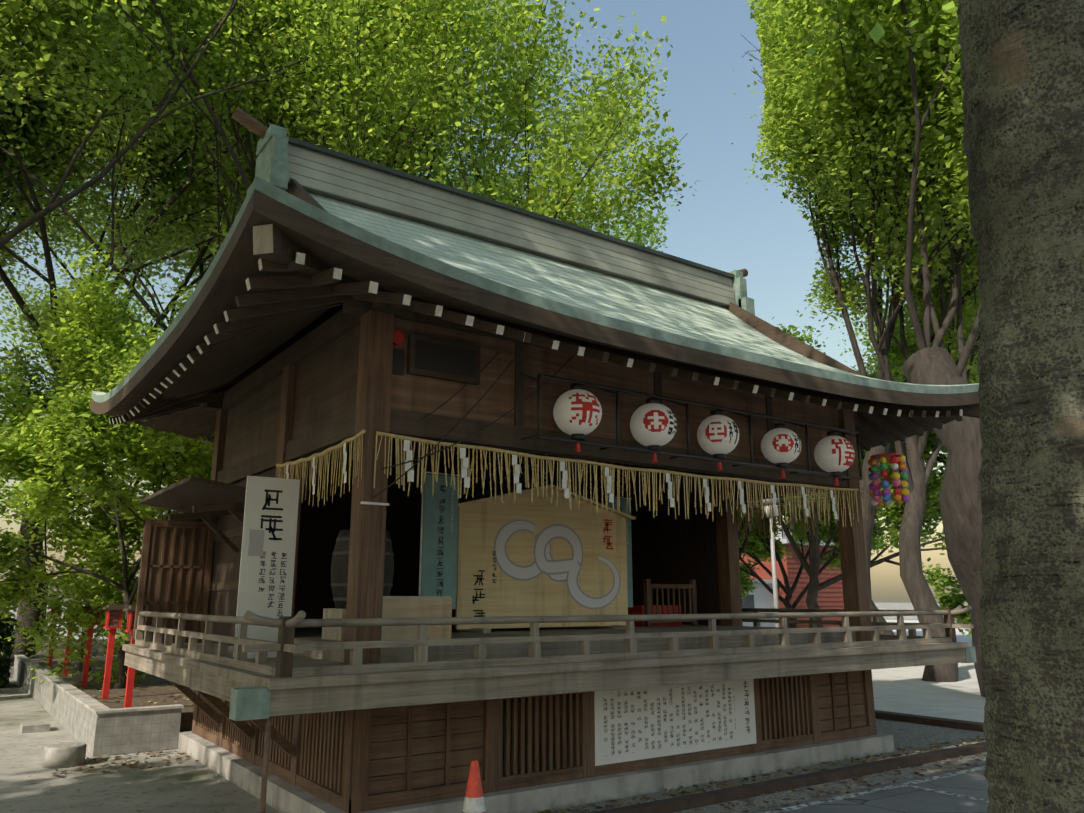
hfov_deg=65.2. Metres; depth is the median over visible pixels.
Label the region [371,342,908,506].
hanging ornament
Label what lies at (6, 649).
hedge
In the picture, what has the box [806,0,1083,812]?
cherry tree
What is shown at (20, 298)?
tree
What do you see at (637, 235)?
tree
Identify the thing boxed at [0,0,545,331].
tree
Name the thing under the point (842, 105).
tree
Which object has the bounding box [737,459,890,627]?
tree
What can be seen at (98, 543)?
maple
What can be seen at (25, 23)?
tree
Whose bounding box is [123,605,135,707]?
red lantern post
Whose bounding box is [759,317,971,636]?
tree
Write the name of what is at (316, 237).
roof
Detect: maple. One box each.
[0,225,643,690]
[0,241,194,671]
[0,313,214,688]
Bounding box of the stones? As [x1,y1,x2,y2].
[9,667,86,768]
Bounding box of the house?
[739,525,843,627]
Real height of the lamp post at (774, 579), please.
4.500 m
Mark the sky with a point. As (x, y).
(729, 224)
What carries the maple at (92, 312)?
on the ground
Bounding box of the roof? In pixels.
[90,107,980,451]
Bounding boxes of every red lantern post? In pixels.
[47,603,61,666]
[62,607,76,675]
[81,604,103,686]
[102,605,127,699]
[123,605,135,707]
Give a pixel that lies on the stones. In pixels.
(63, 755)
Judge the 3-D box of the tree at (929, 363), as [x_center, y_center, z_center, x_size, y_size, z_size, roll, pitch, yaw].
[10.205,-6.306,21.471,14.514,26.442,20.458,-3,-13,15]
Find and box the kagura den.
[122,287,976,812]
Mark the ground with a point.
(29, 783)
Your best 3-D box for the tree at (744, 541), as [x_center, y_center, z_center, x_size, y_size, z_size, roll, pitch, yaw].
[8.353,3.889,38.847,13.097,13.803,6.856,-2,-13,9]
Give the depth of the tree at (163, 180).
29.50 m
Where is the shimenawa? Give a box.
[275,430,867,538]
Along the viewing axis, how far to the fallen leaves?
9.49 m
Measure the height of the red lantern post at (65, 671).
1.370 m
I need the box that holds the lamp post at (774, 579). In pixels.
[763,498,779,626]
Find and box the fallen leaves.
[51,676,985,812]
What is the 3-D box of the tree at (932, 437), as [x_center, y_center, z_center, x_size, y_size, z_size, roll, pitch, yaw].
[18.828,0.912,31.716,13.530,16.584,15.749,9,-16,-34]
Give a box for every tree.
[0,0,257,293]
[0,0,513,247]
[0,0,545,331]
[0,2,480,513]
[0,19,214,249]
[132,100,686,295]
[151,0,699,235]
[705,0,985,697]
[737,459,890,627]
[737,500,764,554]
[748,0,978,634]
[751,0,980,681]
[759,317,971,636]
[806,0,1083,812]
[863,281,978,470]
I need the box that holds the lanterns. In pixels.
[519,373,862,486]
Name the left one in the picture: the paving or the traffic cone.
the traffic cone
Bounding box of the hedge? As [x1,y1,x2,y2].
[0,615,16,687]
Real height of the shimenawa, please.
0.647 m
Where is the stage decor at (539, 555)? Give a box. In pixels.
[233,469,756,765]
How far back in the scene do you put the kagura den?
8.66 m
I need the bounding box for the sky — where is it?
[0,0,962,603]
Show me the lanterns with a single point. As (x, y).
(577, 412)
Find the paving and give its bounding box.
[547,620,988,812]
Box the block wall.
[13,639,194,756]
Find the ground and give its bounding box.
[0,603,978,812]
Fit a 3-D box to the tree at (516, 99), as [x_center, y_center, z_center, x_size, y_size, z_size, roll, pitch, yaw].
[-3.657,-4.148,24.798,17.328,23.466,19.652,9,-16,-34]
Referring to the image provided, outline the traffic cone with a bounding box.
[462,760,485,812]
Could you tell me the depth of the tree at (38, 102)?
26.19 m
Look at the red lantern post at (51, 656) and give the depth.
18.72 m
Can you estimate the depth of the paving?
9.09 m
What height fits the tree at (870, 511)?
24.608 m
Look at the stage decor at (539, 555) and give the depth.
9.77 m
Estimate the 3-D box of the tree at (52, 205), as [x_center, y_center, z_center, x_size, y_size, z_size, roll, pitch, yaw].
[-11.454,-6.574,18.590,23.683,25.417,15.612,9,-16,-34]

